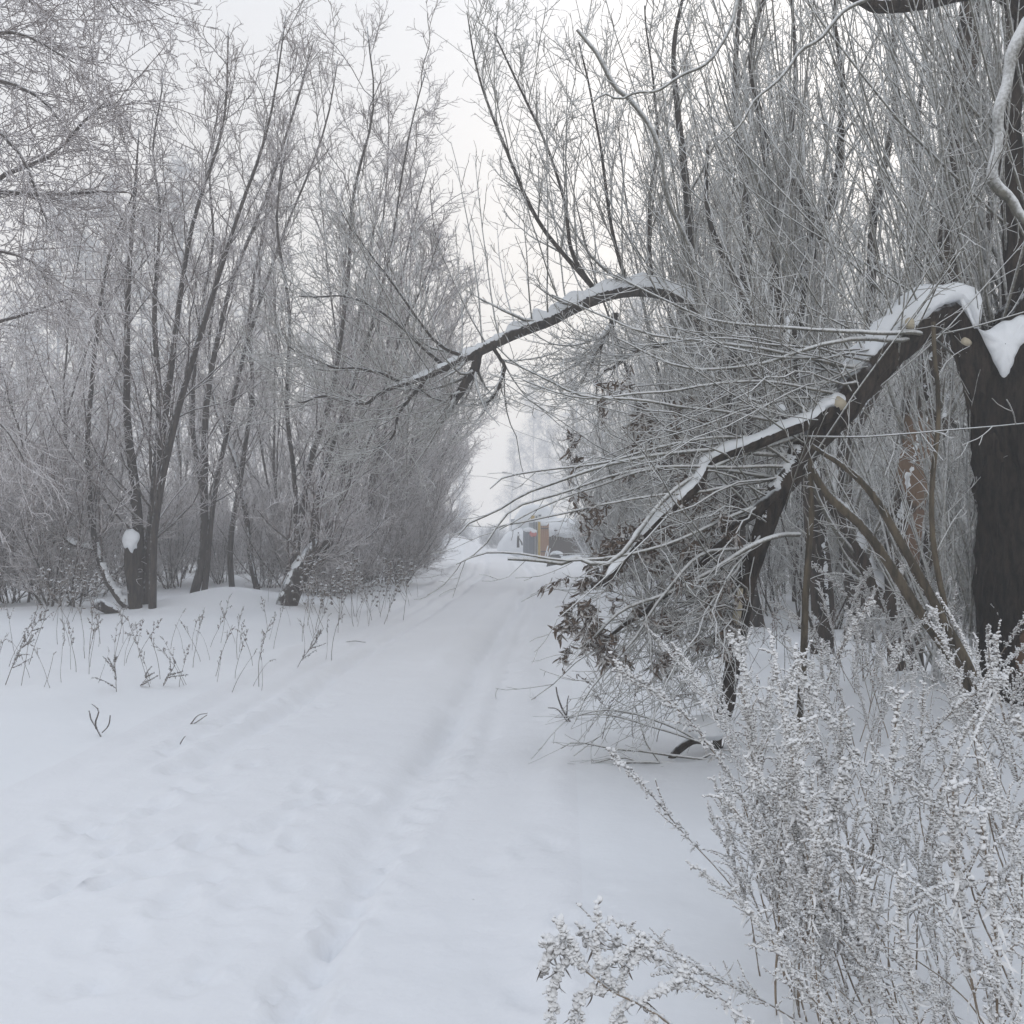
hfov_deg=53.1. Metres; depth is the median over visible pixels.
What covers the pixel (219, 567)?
bush
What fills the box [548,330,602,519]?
birch
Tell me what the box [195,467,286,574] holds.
bush
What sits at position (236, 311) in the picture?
birch
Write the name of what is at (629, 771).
weed stalk
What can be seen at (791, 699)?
weed stalk
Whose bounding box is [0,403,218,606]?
bush
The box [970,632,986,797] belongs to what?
mugwort
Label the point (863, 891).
frosted weed stalk
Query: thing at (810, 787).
mugwort
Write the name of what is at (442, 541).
bush
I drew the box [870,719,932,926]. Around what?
mugwort
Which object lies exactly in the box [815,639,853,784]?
mugwort
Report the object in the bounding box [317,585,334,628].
burdock
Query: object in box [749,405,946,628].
bush
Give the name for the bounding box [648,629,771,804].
mugwort
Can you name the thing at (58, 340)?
birch
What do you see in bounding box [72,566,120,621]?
burdock
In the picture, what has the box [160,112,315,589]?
willow
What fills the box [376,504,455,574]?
bush
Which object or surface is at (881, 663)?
mugwort
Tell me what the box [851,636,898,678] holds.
dry stalk
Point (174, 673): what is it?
feathery weed
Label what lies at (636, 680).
nettle stalk
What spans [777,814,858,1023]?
mugwort
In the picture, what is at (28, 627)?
dry stalk
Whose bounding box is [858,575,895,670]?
nettle stalk
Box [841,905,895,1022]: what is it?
mugwort
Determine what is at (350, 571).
burdock
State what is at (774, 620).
dry stalk
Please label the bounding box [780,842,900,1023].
mugwort
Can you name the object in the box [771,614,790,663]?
dry stalk
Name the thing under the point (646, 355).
willow
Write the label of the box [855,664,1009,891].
mugwort
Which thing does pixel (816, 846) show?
mugwort
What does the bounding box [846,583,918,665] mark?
nettle stalk
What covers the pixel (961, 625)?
mugwort
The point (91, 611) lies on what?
dry stalk
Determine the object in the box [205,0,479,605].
willow
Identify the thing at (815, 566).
nettle stalk
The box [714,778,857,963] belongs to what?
mugwort
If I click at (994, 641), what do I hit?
nettle stalk
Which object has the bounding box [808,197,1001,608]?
willow
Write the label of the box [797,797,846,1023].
mugwort
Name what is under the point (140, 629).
dry stalk
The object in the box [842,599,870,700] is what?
nettle stalk
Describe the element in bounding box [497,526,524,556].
snow heap
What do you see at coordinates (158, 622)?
dry stalk
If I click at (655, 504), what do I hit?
bush
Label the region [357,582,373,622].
burdock
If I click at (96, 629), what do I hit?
dry stalk
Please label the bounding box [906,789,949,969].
mugwort
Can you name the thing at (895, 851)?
mugwort
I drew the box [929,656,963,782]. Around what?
mugwort
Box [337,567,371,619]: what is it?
burdock
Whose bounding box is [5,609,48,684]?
feathery weed
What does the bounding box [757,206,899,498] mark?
willow
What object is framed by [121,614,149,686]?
dry stalk
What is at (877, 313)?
willow
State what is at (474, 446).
willow
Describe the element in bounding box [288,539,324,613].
burdock
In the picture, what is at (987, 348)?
willow
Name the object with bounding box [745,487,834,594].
bush
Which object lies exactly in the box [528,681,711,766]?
fallen branch
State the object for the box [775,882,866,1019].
mugwort
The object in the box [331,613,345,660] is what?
dry stalk
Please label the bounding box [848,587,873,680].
mugwort
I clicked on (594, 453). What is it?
willow
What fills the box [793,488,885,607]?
bush
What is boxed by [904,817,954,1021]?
mugwort
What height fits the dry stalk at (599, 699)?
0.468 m
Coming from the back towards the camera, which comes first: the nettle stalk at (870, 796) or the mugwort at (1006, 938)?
the nettle stalk at (870, 796)
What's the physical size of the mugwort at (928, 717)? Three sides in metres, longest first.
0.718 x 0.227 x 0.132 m
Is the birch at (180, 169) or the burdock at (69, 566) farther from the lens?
the birch at (180, 169)
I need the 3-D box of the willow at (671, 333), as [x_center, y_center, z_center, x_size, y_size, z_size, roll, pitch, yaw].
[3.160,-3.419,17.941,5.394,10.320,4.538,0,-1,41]
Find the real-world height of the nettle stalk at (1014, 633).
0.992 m
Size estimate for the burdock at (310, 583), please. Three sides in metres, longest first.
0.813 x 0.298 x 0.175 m
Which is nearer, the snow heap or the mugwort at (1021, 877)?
the mugwort at (1021, 877)
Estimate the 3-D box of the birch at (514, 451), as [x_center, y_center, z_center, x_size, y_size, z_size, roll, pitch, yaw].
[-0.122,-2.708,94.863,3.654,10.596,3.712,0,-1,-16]
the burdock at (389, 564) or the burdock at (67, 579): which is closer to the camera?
the burdock at (67, 579)
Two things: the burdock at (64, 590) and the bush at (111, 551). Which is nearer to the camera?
the burdock at (64, 590)
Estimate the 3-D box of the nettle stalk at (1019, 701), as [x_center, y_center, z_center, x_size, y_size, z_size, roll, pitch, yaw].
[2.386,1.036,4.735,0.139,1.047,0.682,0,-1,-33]
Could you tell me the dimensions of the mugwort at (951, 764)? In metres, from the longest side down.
1.095 x 0.826 x 0.620 m
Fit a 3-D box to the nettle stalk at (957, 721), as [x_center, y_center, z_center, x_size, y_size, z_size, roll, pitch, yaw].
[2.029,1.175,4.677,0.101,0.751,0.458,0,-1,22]
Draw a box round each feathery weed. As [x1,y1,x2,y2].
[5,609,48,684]
[92,655,117,691]
[140,666,158,685]
[163,656,187,685]
[298,629,325,665]
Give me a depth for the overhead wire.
61.45 m
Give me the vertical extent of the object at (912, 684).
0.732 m
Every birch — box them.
[0,0,243,551]
[0,281,55,498]
[3,176,112,466]
[28,165,169,485]
[84,191,180,477]
[118,132,235,484]
[215,242,288,498]
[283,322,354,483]
[450,436,479,526]
[489,429,527,530]
[510,376,552,505]
[527,399,569,517]
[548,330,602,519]
[578,318,626,500]
[610,259,667,478]
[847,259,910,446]
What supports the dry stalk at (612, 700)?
on the ground
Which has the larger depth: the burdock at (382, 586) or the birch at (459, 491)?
the birch at (459, 491)
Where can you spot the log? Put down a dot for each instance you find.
(107, 607)
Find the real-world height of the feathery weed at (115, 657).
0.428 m
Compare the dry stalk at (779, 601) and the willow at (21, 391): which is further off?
the willow at (21, 391)
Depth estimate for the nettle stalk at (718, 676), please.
5.49 m
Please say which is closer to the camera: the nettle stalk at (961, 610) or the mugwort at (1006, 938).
the mugwort at (1006, 938)
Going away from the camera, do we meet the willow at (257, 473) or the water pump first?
the willow at (257, 473)
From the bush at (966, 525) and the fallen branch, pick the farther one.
the bush at (966, 525)
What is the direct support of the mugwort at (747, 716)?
on the ground
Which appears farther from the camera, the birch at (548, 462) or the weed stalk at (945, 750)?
the birch at (548, 462)
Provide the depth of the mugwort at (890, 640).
7.83 m
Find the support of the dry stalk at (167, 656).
on the ground
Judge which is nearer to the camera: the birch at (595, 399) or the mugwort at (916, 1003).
the mugwort at (916, 1003)
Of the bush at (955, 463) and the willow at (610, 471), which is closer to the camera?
the bush at (955, 463)
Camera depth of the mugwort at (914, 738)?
4.83 m
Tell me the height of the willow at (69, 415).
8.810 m
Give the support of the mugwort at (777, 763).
on the ground
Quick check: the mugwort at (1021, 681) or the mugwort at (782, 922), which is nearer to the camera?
the mugwort at (782, 922)
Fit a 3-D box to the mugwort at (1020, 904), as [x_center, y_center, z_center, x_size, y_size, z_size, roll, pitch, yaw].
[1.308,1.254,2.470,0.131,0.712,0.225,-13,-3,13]
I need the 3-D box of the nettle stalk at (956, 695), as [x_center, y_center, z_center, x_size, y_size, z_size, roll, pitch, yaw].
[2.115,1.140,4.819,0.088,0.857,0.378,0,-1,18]
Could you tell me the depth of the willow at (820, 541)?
9.94 m
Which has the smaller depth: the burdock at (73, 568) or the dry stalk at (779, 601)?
the dry stalk at (779, 601)
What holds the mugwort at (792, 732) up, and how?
on the ground
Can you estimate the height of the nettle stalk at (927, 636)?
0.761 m
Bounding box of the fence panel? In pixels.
[533,522,537,554]
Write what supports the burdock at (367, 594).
on the road
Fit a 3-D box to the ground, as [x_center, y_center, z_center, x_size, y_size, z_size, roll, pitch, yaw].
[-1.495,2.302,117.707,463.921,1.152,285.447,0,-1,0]
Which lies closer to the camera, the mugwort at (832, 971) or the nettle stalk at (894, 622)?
the mugwort at (832, 971)
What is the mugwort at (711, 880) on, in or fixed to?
on the ground
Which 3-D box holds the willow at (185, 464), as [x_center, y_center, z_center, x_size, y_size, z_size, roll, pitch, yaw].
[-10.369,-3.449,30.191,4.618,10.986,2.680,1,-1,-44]
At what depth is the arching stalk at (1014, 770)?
4.38 m
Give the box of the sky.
[0,0,1023,527]
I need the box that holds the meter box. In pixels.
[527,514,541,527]
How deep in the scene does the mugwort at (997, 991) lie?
2.30 m
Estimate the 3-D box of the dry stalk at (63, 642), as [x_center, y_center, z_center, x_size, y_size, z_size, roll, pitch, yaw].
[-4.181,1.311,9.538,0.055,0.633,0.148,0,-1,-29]
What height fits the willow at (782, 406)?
8.258 m
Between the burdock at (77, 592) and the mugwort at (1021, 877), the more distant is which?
the burdock at (77, 592)
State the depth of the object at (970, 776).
4.06 m
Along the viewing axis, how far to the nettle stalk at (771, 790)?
2.91 m
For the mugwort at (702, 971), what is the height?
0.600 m
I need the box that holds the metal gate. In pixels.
[522,527,533,553]
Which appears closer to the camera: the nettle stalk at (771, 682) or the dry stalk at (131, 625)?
the nettle stalk at (771, 682)
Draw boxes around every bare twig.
[89,704,110,736]
[190,713,207,723]
[548,687,570,721]
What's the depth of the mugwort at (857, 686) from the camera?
5.76 m
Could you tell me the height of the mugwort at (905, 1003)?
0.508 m
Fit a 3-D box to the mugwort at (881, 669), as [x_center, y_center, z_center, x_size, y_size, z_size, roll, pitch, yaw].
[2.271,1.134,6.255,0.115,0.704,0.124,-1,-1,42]
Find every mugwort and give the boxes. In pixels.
[536,894,698,1023]
[611,918,804,1023]
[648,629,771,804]
[670,642,781,875]
[685,859,874,1023]
[700,801,760,975]
[701,793,849,1020]
[707,687,752,825]
[707,775,792,991]
[711,770,786,983]
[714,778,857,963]
[730,690,782,880]
[734,683,775,917]
[738,752,779,935]
[740,714,822,1014]
[744,901,855,1023]
[749,809,807,1021]
[753,779,847,936]
[756,628,811,938]
[762,753,797,964]
[769,681,827,804]
[772,737,836,1021]
[772,790,802,1017]
[773,727,821,1023]
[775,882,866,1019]
[776,731,800,914]
[777,782,881,963]
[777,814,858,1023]
[779,667,848,900]
[779,815,840,1023]
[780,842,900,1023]
[781,634,831,779]
[785,827,912,1022]
[789,780,898,1021]
[796,689,813,744]
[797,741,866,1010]
[797,767,850,1023]
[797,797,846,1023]
[803,658,868,807]
[805,910,869,1023]
[807,868,913,1023]
[809,611,827,678]
[815,580,844,680]
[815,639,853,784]
[818,705,867,894]
[822,918,911,1023]
[831,803,876,997]
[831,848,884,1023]
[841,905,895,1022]
[847,748,943,1017]
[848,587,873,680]
[848,913,970,1023]
[849,646,882,786]
[852,607,870,683]
[859,686,920,1006]
[862,621,905,676]
[863,591,876,677]
[863,623,875,668]
[867,707,888,774]
[869,863,948,1023]
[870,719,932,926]
[874,640,887,745]
[875,649,924,812]
[876,586,904,670]
[899,679,945,880]
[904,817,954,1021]
[905,713,937,838]
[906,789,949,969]
[909,599,926,666]
[913,696,961,834]
[915,778,1013,1023]
[925,604,1007,839]
[928,909,961,1023]
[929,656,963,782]
[947,581,969,657]
[950,572,965,659]
[958,622,966,697]
[960,800,1023,1023]
[963,736,1023,953]
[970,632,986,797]
[989,902,1023,948]
[993,660,1023,832]
[998,670,1023,766]
[1001,871,1023,989]
[1008,812,1023,928]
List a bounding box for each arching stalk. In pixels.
[803,777,974,1014]
[806,767,1021,1023]
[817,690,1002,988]
[935,592,1023,781]
[943,714,1023,1006]
[973,667,1023,910]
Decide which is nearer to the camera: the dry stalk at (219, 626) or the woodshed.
the dry stalk at (219, 626)
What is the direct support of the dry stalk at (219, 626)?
on the ground
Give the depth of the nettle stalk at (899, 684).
5.40 m
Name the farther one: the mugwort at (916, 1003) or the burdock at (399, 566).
the burdock at (399, 566)
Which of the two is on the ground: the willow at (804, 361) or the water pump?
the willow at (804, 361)
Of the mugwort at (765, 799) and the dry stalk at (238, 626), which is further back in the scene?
the dry stalk at (238, 626)
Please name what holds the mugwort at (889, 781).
on the ground
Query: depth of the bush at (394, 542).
23.82 m
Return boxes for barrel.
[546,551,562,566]
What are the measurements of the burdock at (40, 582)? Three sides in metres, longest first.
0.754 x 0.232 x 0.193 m
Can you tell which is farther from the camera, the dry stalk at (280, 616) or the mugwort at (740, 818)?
the dry stalk at (280, 616)
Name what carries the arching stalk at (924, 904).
on the ground
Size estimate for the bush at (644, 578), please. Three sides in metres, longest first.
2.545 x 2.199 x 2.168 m
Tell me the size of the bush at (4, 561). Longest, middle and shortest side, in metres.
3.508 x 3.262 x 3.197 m
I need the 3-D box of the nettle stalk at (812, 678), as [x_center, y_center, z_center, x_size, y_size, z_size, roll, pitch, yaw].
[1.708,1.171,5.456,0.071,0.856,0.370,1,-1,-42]
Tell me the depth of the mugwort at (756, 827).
3.62 m
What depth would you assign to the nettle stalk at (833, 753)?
4.87 m
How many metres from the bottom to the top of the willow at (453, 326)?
11.859 m
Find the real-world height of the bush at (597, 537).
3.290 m
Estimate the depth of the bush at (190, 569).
30.21 m
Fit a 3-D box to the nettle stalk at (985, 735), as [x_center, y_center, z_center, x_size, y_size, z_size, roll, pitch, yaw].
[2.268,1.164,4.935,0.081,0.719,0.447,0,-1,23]
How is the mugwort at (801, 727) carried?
on the ground
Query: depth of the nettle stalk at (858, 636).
6.36 m
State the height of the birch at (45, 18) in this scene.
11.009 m
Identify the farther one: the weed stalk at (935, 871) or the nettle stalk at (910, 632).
the nettle stalk at (910, 632)
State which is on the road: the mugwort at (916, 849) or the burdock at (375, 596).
the burdock at (375, 596)
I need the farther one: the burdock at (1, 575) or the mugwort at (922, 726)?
the burdock at (1, 575)
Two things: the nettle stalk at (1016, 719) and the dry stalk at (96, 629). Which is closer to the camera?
the nettle stalk at (1016, 719)
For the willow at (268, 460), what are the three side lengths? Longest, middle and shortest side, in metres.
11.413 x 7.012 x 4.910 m
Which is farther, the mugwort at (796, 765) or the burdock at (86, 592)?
the burdock at (86, 592)
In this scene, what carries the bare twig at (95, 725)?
on the ground
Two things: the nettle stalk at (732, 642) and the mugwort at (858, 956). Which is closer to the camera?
the mugwort at (858, 956)
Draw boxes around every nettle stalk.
[574,902,760,1023]
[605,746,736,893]
[607,651,749,822]
[709,655,747,813]
[725,630,804,858]
[733,626,774,864]
[742,754,897,1005]
[747,702,763,760]
[748,695,874,851]
[748,697,781,809]
[750,667,775,818]
[756,689,772,758]
[762,664,790,761]
[767,595,856,693]
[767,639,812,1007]
[769,719,797,845]
[772,796,851,907]
[782,610,846,716]
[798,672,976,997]
[802,561,894,675]
[803,650,857,805]
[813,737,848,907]
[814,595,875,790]
[815,738,843,804]
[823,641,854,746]
[836,565,876,701]
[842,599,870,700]
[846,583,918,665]
[846,601,888,737]
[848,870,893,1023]
[854,616,878,692]
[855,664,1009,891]
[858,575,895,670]
[858,668,914,793]
[860,605,944,741]
[860,772,880,854]
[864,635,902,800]
[865,561,966,678]
[865,584,879,668]
[867,617,874,676]
[868,609,912,718]
[869,621,882,674]
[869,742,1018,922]
[870,581,935,680]
[874,621,892,670]
[874,622,918,716]
[874,633,931,744]
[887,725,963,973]
[889,641,1010,804]
[891,562,911,679]
[900,744,932,802]
[904,610,916,686]
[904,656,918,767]
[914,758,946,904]
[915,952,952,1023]
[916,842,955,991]
[930,621,951,706]
[935,641,978,763]
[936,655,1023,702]
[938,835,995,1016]
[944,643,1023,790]
[945,693,965,826]
[948,661,965,834]
[954,618,967,651]
[956,760,1022,869]
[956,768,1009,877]
[957,605,965,648]
[962,694,1023,807]
[964,603,974,636]
[975,685,990,805]
[976,708,1023,768]
[983,618,1005,851]
[983,705,1023,770]
[995,612,1023,666]
[1014,805,1023,825]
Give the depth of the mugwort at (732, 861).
3.52 m
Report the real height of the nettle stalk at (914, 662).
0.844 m
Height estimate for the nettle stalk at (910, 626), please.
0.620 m
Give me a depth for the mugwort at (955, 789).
2.35 m
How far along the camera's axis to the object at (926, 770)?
3.93 m
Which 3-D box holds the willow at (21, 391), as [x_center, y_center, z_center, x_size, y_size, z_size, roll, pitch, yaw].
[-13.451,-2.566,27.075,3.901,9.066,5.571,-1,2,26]
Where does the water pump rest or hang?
on the road
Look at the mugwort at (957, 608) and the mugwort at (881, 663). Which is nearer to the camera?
the mugwort at (881, 663)
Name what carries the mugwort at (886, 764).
on the ground
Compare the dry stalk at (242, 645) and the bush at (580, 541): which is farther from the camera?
the bush at (580, 541)
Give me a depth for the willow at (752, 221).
16.49 m
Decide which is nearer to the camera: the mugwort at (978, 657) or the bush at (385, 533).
the mugwort at (978, 657)
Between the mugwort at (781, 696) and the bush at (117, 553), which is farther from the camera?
the bush at (117, 553)
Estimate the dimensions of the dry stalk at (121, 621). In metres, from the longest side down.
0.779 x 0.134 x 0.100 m
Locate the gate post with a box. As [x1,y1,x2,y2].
[537,520,540,554]
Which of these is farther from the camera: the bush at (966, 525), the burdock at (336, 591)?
the burdock at (336, 591)
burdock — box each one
[0,567,8,590]
[33,568,48,603]
[39,567,68,621]
[53,567,69,619]
[55,581,68,629]
[60,547,91,607]
[66,576,86,621]
[67,548,83,610]
[70,572,99,617]
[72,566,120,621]
[86,575,101,611]
[89,568,104,617]
[286,574,313,632]
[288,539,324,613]
[300,561,316,612]
[300,580,323,628]
[305,558,321,625]
[313,588,332,635]
[315,571,334,629]
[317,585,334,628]
[329,581,344,625]
[336,568,352,603]
[337,558,357,625]
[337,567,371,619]
[344,564,355,615]
[347,552,360,626]
[356,569,363,621]
[356,572,386,614]
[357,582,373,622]
[364,581,374,615]
[368,587,378,625]
[375,578,384,616]
[380,557,392,613]
[383,558,399,606]
[384,563,412,623]
[387,587,396,616]
[397,569,413,619]
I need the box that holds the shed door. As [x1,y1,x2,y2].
[540,520,548,556]
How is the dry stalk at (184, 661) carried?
on the ground
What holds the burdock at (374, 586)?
on the ground
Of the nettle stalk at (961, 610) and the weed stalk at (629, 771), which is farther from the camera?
the nettle stalk at (961, 610)
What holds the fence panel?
on the road
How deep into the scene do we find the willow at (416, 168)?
24.92 m
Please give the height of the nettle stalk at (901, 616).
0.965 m
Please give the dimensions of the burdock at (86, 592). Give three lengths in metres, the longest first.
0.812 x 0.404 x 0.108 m
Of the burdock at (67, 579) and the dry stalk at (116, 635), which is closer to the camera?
the dry stalk at (116, 635)
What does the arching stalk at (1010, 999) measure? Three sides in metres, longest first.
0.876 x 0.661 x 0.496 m
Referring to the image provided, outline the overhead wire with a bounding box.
[462,407,585,453]
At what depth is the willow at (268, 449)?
49.04 m
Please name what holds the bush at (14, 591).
on the ground
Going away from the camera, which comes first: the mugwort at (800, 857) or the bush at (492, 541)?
the mugwort at (800, 857)
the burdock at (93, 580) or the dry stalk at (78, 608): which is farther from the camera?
the burdock at (93, 580)
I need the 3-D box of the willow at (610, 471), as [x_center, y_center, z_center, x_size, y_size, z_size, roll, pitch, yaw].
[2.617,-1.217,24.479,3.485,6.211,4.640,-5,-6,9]
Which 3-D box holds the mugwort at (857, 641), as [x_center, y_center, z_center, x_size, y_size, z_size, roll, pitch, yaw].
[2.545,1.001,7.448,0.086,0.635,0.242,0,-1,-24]
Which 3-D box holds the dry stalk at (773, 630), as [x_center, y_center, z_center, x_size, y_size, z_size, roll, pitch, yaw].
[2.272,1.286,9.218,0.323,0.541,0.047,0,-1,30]
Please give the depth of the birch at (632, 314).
50.15 m
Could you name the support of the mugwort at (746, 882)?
on the ground
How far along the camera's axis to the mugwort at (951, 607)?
6.84 m
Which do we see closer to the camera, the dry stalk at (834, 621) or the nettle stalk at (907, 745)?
the nettle stalk at (907, 745)
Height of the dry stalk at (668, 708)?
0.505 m
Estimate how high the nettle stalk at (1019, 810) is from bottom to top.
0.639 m
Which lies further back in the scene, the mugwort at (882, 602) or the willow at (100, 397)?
the willow at (100, 397)
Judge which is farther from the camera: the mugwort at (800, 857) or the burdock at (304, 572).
the burdock at (304, 572)
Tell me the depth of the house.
49.62 m
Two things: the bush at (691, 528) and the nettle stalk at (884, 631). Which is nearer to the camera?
the nettle stalk at (884, 631)
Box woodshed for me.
[540,518,584,556]
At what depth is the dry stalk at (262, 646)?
9.93 m
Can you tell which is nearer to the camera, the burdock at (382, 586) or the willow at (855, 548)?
the willow at (855, 548)
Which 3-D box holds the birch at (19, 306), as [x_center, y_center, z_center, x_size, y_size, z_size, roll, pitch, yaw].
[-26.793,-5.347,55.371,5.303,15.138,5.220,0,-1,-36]
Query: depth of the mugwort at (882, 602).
7.77 m
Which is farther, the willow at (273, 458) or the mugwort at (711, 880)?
the willow at (273, 458)
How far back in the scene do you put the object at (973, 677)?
4.97 m
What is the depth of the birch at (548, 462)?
80.31 m
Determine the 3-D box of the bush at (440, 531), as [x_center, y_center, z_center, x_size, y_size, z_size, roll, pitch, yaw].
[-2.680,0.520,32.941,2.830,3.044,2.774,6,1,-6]
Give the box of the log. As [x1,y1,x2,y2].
[92,599,125,613]
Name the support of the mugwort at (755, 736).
on the ground
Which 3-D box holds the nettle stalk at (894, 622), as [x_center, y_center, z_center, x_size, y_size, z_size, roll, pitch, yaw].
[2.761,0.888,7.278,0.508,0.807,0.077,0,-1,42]
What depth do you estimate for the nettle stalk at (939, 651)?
5.86 m
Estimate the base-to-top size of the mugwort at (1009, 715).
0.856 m
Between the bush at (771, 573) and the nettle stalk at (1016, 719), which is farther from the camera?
the bush at (771, 573)
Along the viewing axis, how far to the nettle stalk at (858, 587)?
7.40 m
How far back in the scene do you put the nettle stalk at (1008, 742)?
4.06 m
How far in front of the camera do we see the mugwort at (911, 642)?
8.08 m
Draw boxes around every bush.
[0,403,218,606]
[0,433,117,602]
[0,458,44,591]
[4,418,195,596]
[4,488,99,599]
[64,458,194,585]
[108,465,226,588]
[141,468,260,572]
[186,499,260,583]
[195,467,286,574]
[196,476,312,587]
[222,470,374,592]
[278,502,382,595]
[285,466,420,593]
[352,449,483,583]
[354,495,422,587]
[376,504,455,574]
[414,487,470,568]
[433,528,453,552]
[443,503,474,535]
[452,522,482,539]
[473,524,508,547]
[475,523,508,545]
[558,465,652,579]
[565,521,607,556]
[597,480,684,597]
[628,474,694,573]
[653,460,755,599]
[674,474,800,615]
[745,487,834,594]
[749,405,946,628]
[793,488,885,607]
[827,389,976,615]
[880,433,974,632]
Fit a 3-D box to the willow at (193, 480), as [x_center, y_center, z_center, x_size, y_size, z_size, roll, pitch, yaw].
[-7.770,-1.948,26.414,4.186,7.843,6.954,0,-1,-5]
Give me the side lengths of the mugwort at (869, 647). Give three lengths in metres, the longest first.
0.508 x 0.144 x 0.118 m
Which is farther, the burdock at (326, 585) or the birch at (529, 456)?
the birch at (529, 456)
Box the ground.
[0,527,1023,1023]
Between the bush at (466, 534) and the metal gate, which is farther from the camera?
the bush at (466, 534)
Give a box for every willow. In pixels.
[0,0,339,608]
[0,279,95,570]
[0,310,133,496]
[1,121,185,549]
[79,223,235,570]
[81,320,122,474]
[92,290,285,579]
[110,0,355,592]
[158,165,312,575]
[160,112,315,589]
[188,271,377,564]
[204,0,900,627]
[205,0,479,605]
[209,324,334,557]
[229,394,318,540]
[258,347,468,570]
[263,115,433,586]
[316,81,484,582]
[317,141,491,579]
[331,260,472,514]
[370,251,509,566]
[421,0,1023,766]
[422,320,507,561]
[507,0,863,599]
[543,312,678,581]
[548,389,667,571]
[579,337,688,520]
[592,107,882,581]
[615,305,685,462]
[628,0,916,653]
[640,196,753,477]
[645,9,1000,642]
[656,0,998,601]
[678,190,900,583]
[697,0,1023,671]
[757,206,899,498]
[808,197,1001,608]
[820,106,1001,492]
[821,103,1023,459]
[832,277,903,494]
[973,5,1023,294]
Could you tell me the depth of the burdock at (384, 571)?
18.56 m
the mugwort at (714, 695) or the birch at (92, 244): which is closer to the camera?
the mugwort at (714, 695)
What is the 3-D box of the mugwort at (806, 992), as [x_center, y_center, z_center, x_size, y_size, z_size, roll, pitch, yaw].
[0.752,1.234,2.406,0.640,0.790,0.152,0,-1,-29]
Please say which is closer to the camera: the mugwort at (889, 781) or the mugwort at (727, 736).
the mugwort at (889, 781)
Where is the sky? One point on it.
(258, 18)
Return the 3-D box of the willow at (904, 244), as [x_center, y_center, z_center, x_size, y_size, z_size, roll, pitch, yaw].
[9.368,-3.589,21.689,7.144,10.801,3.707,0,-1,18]
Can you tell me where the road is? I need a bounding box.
[0,527,588,1023]
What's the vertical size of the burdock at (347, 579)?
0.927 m
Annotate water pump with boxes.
[517,532,522,547]
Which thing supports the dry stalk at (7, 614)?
on the ground
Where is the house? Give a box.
[510,504,556,553]
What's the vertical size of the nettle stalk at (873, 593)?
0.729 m
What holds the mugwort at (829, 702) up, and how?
on the ground
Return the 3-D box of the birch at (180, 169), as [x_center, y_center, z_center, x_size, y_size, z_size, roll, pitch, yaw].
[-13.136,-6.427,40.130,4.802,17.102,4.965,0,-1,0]
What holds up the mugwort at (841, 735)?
on the ground
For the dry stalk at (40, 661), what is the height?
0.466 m
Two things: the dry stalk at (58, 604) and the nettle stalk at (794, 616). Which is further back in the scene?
the dry stalk at (58, 604)
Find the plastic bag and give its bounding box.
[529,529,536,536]
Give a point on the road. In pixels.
(380, 825)
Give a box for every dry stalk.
[0,591,16,661]
[9,601,39,665]
[21,613,37,685]
[29,587,53,663]
[29,643,49,687]
[54,580,63,643]
[59,618,64,677]
[67,622,75,663]
[74,598,85,657]
[87,601,93,649]
[89,619,102,653]
[90,605,101,661]
[111,620,121,654]
[113,599,128,661]
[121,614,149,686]
[126,620,144,661]
[138,618,162,657]
[146,631,159,673]
[151,645,183,684]
[160,636,185,683]
[179,645,189,685]
[193,607,204,663]
[210,614,225,646]
[216,627,233,673]
[221,594,232,639]
[235,629,247,673]
[236,607,243,652]
[258,619,275,684]
[259,637,264,685]
[273,599,285,648]
[302,585,309,641]
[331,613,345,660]
[576,674,621,727]
[602,693,620,737]
[656,683,691,741]
[682,648,708,699]
[749,626,782,670]
[758,580,764,634]
[770,605,782,629]
[771,605,776,658]
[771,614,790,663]
[772,590,781,648]
[776,597,790,690]
[829,599,868,692]
[833,604,841,656]
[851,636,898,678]
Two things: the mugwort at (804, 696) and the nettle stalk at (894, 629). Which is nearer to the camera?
the mugwort at (804, 696)
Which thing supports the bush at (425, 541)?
on the ground
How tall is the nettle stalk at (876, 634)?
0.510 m
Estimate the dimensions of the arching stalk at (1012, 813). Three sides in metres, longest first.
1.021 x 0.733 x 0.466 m
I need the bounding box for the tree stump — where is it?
[122,529,141,608]
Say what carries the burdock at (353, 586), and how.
on the ground
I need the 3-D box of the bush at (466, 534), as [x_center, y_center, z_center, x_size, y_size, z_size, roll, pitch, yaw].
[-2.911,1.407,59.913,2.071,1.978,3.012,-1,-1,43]
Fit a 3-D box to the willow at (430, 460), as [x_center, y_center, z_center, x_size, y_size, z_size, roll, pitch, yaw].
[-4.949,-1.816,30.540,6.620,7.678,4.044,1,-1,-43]
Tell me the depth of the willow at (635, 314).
20.41 m
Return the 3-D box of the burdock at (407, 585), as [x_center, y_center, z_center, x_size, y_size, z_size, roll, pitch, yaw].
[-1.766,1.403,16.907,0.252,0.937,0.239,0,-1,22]
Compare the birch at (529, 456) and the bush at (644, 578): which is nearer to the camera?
the bush at (644, 578)
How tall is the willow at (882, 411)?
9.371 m
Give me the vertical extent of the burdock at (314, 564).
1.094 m
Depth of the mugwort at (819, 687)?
4.94 m
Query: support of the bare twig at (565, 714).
on the road
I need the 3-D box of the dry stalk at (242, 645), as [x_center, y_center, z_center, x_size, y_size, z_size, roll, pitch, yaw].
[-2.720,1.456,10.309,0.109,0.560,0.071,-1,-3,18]
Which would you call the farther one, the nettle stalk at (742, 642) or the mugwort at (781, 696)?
the nettle stalk at (742, 642)
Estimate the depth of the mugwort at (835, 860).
3.66 m

